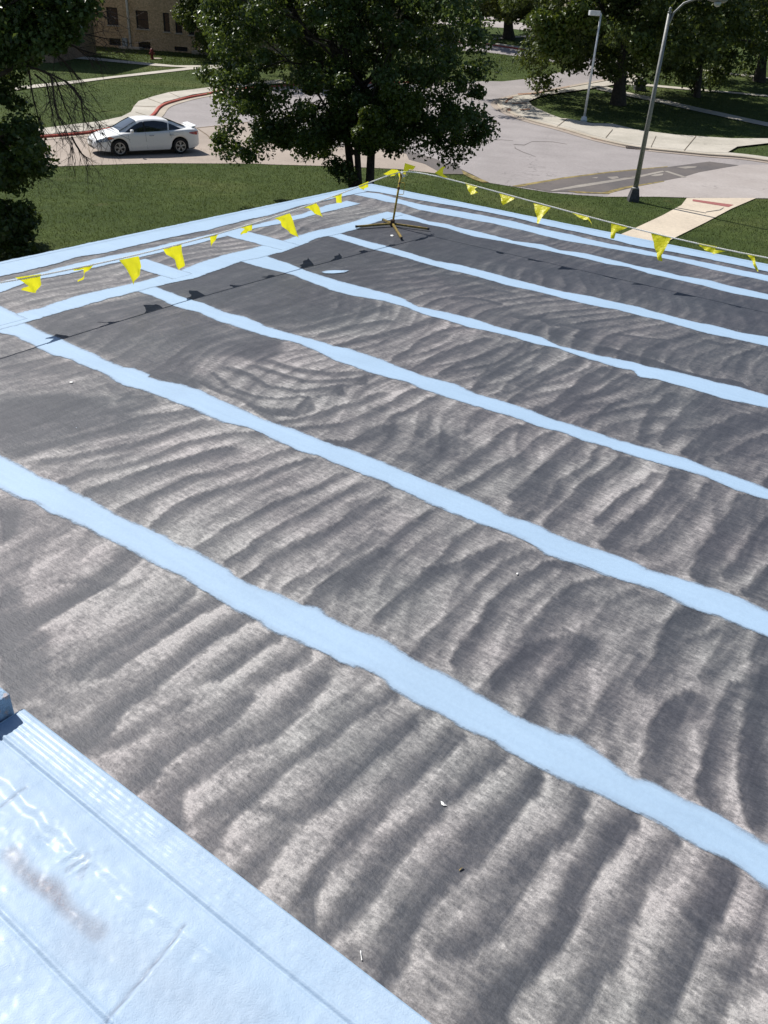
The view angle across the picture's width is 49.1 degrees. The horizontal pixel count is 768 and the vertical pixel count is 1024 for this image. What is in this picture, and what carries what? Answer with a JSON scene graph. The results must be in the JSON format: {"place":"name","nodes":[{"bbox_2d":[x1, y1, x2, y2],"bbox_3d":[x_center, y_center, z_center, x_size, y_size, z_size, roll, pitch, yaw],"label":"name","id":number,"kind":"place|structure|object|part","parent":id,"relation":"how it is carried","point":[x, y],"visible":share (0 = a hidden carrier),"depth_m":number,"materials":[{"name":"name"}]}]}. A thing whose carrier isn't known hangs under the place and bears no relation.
{"place":"outdoors","nodes":[
{"label":"outdoors","id":0,"kind":"place"},
{"bbox_2d":[75,57,216,66],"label":"sidewalk","id":1,"kind":"structure","parent":0,"point":[131,62],"depth_m":76.63,"materials":[{"name":"concrete"}]},
{"bbox_2d":[15,63,279,89],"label":"sidewalk","id":2,"kind":"structure","parent":0,"point":[135,74],"depth_m":66.48,"materials":[{"name":"concrete"}]},
{"bbox_2d":[39,80,285,133],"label":"sidewalk","id":3,"kind":"structure","parent":0,"point":[139,107],"depth_m":51.16,"materials":[{"name":"concrete"}]},
{"bbox_2d":[0,687,430,1023],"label":"parapet wall","id":4,"kind":"structure","parent":0,"point":[120,903],"depth_m":1.67,"materials":[{"name":"blue paint"}]},
{"bbox_2d":[44,123,436,172],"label":"road","id":5,"kind":"structure","parent":0,"point":[201,152],"depth_m":38.88,"materials":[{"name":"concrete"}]},
{"bbox_2d":[87,115,198,155],"bbox_3d":[-11.062,-17.322,38.536,4.851,1.484,2.170,-15,37,-27],"label":"parked car","id":6,"kind":"object","parent":5,"relation":"on","point":[143,132],"visible":0.92,"depth_m":37.93,"materials":[{"name":"white paint"}]},
{"bbox_3d":[-11.179,-17.182,37.507,0.857,0.415,0.192,-15,37,-27],"label":"side window","id":7,"kind":"part","parent":6,"relation":"part of","materials":[{"name":"black glass"}]},
{"bbox_3d":[-10.297,-17.443,37.971,1.076,0.432,0.205,-15,37,-27],"label":"side window","id":8,"kind":"part","parent":6,"relation":"part of","materials":[{"name":"black glass"}]},
{"bbox_3d":[-9.585,-17.605,38.378,0.568,0.274,0.159,-15,37,-27],"label":"side window","id":9,"kind":"part","parent":6,"relation":"part of","materials":[{"name":"black glass"}]},
{"bbox_2d":[0,0,767,263],"bbox_3d":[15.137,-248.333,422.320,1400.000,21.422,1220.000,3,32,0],"label":"ground","id":10,"kind":"structure","parent":0,"point":[745,83],"depth_m":35.40,"materials":[{"name":"green plant"}]},
{"bbox_2d":[42,20,96,62],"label":"brick wing","id":11,"kind":"structure","parent":10,"relation":"on","point":[74,53],"depth_m":77.77,"materials":[{"name":"brown brick"}]},
{"bbox_2d":[0,0,155,260],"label":"broadleaf tree","id":12,"kind":"object","parent":10,"relation":"on","point":[32,32],"visible":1,"depth_m":21.25,"materials":[{"name":"green plant"}]},
{"bbox_2d":[149,48,154,59],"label":"fire hydrant","id":13,"kind":"object","parent":10,"relation":"on","point":[151,53],"visible":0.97,"depth_m":80.48,"materials":[{"name":"red metal"}]},
{"bbox_2d":[170,0,267,55],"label":"broadleaf tree","id":14,"kind":"object","parent":10,"relation":"on","point":[183,12],"visible":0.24,"depth_m":79.75,"materials":[{"name":"green plant"}]},
{"bbox_2d":[40,82,407,137],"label":"kerb","id":15,"kind":"structure","parent":10,"relation":"on","point":[157,109],"depth_m":52.02,"materials":[{"name":"red paint"}]},
{"bbox_2d":[93,0,402,54],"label":"brick building","id":16,"kind":"structure","parent":10,"relation":"on","point":[167,32],"depth_m":89.35,"materials":[{"name":"brick"}]},
{"bbox_2d":[106,7,119,26],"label":"window","id":17,"kind":"structure","parent":16,"relation":"in","point":[114,10],"depth_m":89.55,"materials":[{"name":"glass"}]},
{"bbox_2d":[109,38,120,45],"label":"window","id":18,"kind":"structure","parent":16,"relation":"in","point":[112,41],"depth_m":90.87,"materials":[{"name":"black glass"}]},
{"bbox_2d":[136,10,149,30],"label":"window","id":19,"kind":"structure","parent":16,"relation":"in","point":[142,18],"depth_m":89.25,"materials":[{"name":"glass"}]},
{"bbox_2d":[139,41,150,48],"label":"window","id":20,"kind":"structure","parent":16,"relation":"in","point":[146,45],"depth_m":90.45,"materials":[{"name":"black glass"}]},
{"bbox_2d":[163,13,170,32],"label":"window","id":21,"kind":"structure","parent":16,"relation":"in","point":[165,15],"depth_m":88.90,"materials":[{"name":"glass"}]},
{"bbox_2d":[175,18,182,34],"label":"window","id":22,"kind":"structure","parent":16,"relation":"in","point":[178,29],"depth_m":88.98,"materials":[{"name":"glass"}]},
{"bbox_2d":[175,46,187,51],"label":"window","id":23,"kind":"structure","parent":16,"relation":"in","point":[176,48],"depth_m":89.95,"materials":[{"name":"black glass"}]},
{"bbox_2d":[195,0,373,86],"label":"broadleaf tree","id":24,"kind":"object","parent":10,"relation":"on","point":[257,45],"visible":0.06,"depth_m":64.72,"materials":[{"name":"green plant"}]},
{"bbox_2d":[192,0,501,187],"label":"broadleaf tree","id":25,"kind":"object","parent":10,"relation":"on","point":[391,115],"visible":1,"depth_m":27.71,"materials":[{"name":"green plant"}]},
{"bbox_2d":[0,184,767,1023],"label":"single storey building","id":26,"kind":"structure","parent":10,"relation":"on","point":[342,556],"depth_m":6.96,"materials":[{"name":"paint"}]},
{"bbox_2d":[355,176,429,238],"bbox_3d":[0.165,-6.138,16.666,1.200,1.047,1.071,21,36,26],"label":"flag stand","id":27,"kind":"object","parent":26,"relation":"on","point":[391,222],"visible":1,"depth_m":17.04,"materials":[{"name":"yellow metal"}]},
{"bbox_2d":[0,169,400,292],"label":"pennant line","id":28,"kind":"object","parent":27,"relation":"hanging from","point":[132,264],"visible":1,"depth_m":12.85,"materials":[{"name":"yellow plastic"}]},
{"bbox_2d":[399,171,406,178],"bbox_3d":[0.379,-6.722,16.726,0.183,0.155,0.251,3,32,0],"label":"knotted tape","id":29,"kind":"object","parent":27,"relation":"attached to","point":[402,174],"visible":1,"depth_m":16.67,"materials":[{"name":"white plastic"}]},
{"bbox_2d":[403,163,767,270],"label":"pennant line","id":30,"kind":"object","parent":27,"relation":"hanging from","point":[661,241],"visible":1,"depth_m":14.61,"materials":[{"name":"yellow plastic"}]},
{"bbox_2d":[459,42,523,49],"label":"kerb","id":31,"kind":"structure","parent":10,"relation":"on","point":[504,46],"depth_m":86.71,"materials":[{"name":"red paint"}]},
{"bbox_2d":[471,0,542,39],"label":"broadleaf tree","id":32,"kind":"object","parent":10,"relation":"on","point":[492,8],"visible":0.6,"depth_m":89.20,"materials":[{"name":"green plant"}]},
{"bbox_2d":[581,10,601,121],"bbox_3d":[13.434,-29.196,55.318,1.010,6.560,0.440,-1,32,-7],"label":"light pole","id":33,"kind":"object","parent":10,"relation":"on","point":[591,13],"visible":0.93,"depth_m":55.09,"materials":[{"name":"grey metal"}]},
{"bbox_2d":[497,75,767,161],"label":"kerb","id":34,"kind":"structure","parent":10,"relation":"on","point":[500,105],"depth_m":49.83,"materials":[{"name":"concrete"}]},
{"bbox_2d":[518,86,569,94],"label":"rust stain","id":35,"kind":"object","parent":34,"relation":"on","point":[535,92],"visible":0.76,"depth_m":67.32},
{"bbox_2d":[498,0,767,105],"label":"broadleaf tree","id":36,"kind":"object","parent":10,"relation":"on","point":[567,35],"visible":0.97,"depth_m":57.66,"materials":[{"name":"green plant"}]},
{"bbox_2d":[627,0,727,202],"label":"street lamp","id":37,"kind":"object","parent":10,"relation":"on","point":[633,195],"visible":1,"depth_m":33.25,"materials":[{"name":"metal"}]},
{"bbox_2d":[622,198,754,240],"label":"walkway","id":38,"kind":"structure","parent":10,"relation":"on","point":[676,222],"depth_m":32.76,"materials":[{"name":"beige concrete"}]},
{"bbox_2d":[693,199,731,206],"bbox_3d":[13.858,-13.034,35.463,1.676,0.001,0.649,16,34,20],"label":"tactile strip","id":39,"kind":"object","parent":38,"relation":"on","point":[716,203],"visible":1,"depth_m":35.49,"materials":[{"name":"red concrete"}]},
{"bbox_2d":[650,0,767,97],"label":"broadleaf tree","id":40,"kind":"object","parent":10,"relation":"on","point":[684,76],"visible":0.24,"depth_m":68.99,"materials":[{"name":"green plant"}]},
{"bbox_2d":[684,1,767,82],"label":"broadleaf tree","id":41,"kind":"object","parent":10,"relation":"on","point":[759,73],"visible":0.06,"depth_m":78.38,"materials":[{"name":"green plant"}]},
{"bbox_2d":[333,143,475,176],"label":"road","id":42,"kind":"structure","parent":0,"point":[432,162],"depth_m":40.29,"materials":[{"name":"grey asphalt"}]},
{"bbox_2d":[462,170,486,181],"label":"road markings","id":43,"kind":"object","parent":42,"relation":"on","point":[472,176],"visible":1,"depth_m":37.71,"materials":[{"name":"yellow paint"}]},
{"bbox_2d":[80,66,767,198],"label":"road","id":44,"kind":"structure","parent":0,"point":[503,161],"depth_m":46.01,"materials":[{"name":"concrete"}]},
{"bbox_2d":[43,83,406,139],"bbox_3d":[-10.479,-27.076,55.131,8.473,0.472,44.522,19,35,24],"label":"gutter","id":45,"kind":"object","parent":44,"relation":"on","point":[161,111],"visible":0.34,"depth_m":52.11,"materials":[{"name":"concrete"}]},
{"bbox_2d":[514,141,563,144],"bbox_3d":[8.610,-20.901,47.589,3.546,0.001,1.250,-12,35,-23],"label":"road crack","id":46,"kind":"object","parent":44,"relation":"on","point":[536,141],"visible":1,"depth_m":48.08,"materials":[{"name":"asphalt"}]},
{"bbox_2d":[491,78,767,162],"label":"gutter","id":47,"kind":"object","parent":44,"relation":"on","point":[494,104],"visible":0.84,"depth_m":52.48,"materials":[{"name":"concrete"}]},
{"bbox_2d":[625,146,647,149],"bbox_3d":[14.397,-20.704,47.820,1.240,0.035,0.760,7,32,6],"label":"storm drain","id":48,"kind":"object","parent":47,"relation":"in","point":[627,147],"visible":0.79,"depth_m":47.69,"materials":[{"name":"metal"}]},
{"bbox_2d":[433,19,530,30],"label":"road","id":49,"kind":"structure","parent":0,"point":[501,24],"depth_m":104.22,"materials":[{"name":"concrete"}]},
{"bbox_2d":[439,40,527,48],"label":"sidewalk","id":50,"kind":"structure","parent":0,"point":[505,45],"depth_m":87.47,"materials":[{"name":"concrete"}]},
{"bbox_2d":[416,41,599,65],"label":"road","id":51,"kind":"structure","parent":0,"point":[503,50],"depth_m":85.02,"materials":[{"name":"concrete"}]},
{"bbox_2d":[493,35,534,39],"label":"sidewalk","id":52,"kind":"structure","parent":0,"point":[515,37],"depth_m":93.90,"materials":[{"name":"concrete"}]},
{"bbox_2d":[521,161,736,192],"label":"road","id":53,"kind":"structure","parent":0,"point":[549,186],"depth_m":39.21,"materials":[{"name":"grey asphalt"}]},
{"bbox_2d":[514,166,667,186],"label":"road markings","id":54,"kind":"object","parent":53,"relation":"on","point":[520,185],"visible":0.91,"depth_m":38.91,"materials":[{"name":"paint"}]},
{"bbox_2d":[551,171,663,190],"bbox_3d":[10.528,-15.299,38.780,9.608,0.001,0.416,-25,42,-37],"label":"worn marking","id":55,"kind":"object","parent":53,"relation":"on","point":[594,183],"visible":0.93,"depth_m":38.26,"materials":[{"name":"white paint"}]},
{"bbox_2d":[571,181,663,193],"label":"road markings","id":56,"kind":"object","parent":53,"relation":"on","point":[611,191],"visible":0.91,"depth_m":36.81,"materials":[{"name":"paint"}]},
{"bbox_2d":[665,171,684,176],"bbox_3d":[14.286,-16.559,41.165,0.299,0.001,1.630,-8,34,-17],"label":"worn marking","id":57,"kind":"object","parent":53,"relation":"on","point":[674,173],"visible":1,"depth_m":41.18,"materials":[{"name":"white paint"}]},
{"bbox_2d":[678,166,696,168],"bbox_3d":[15.651,-17.715,43.148,1.454,0.001,0.442,-19,38,-31],"label":"worn marking","id":58,"kind":"object","parent":53,"relation":"on","point":[684,167],"visible":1,"depth_m":43.11,"materials":[{"name":"white paint"}]},
{"bbox_2d":[502,78,767,151],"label":"sidewalk","id":59,"kind":"structure","parent":0,"point":[664,140],"depth_m":52.63,"materials":[{"name":"concrete"}]},
{"bbox_2d":[505,76,767,158],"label":"sidewalk","id":60,"kind":"structure","parent":0,"point":[749,155],"depth_m":48.62,"materials":[{"name":"concrete"}]},
{"bbox_2d":[633,74,645,90],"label":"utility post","id":61,"kind":"object","parent":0,"point":[639,88],"visible":0.4,"depth_m":71.81,"materials":[{"name":"paint"}]},
{"bbox_2d":[597,86,767,125],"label":"sidewalk","id":62,"kind":"structure","parent":0,"point":[605,88],"depth_m":66.08,"materials":[{"name":"concrete"}]},
{"bbox_2d":[607,164,767,197],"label":"road","id":63,"kind":"structure","parent":0,"point":[745,181],"depth_m":39.00,"materials":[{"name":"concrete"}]},
{"bbox_2d":[627,82,767,96],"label":"sidewalk","id":64,"kind":"structure","parent":0,"point":[701,89],"depth_m":73.83,"materials":[{"name":"concrete"}]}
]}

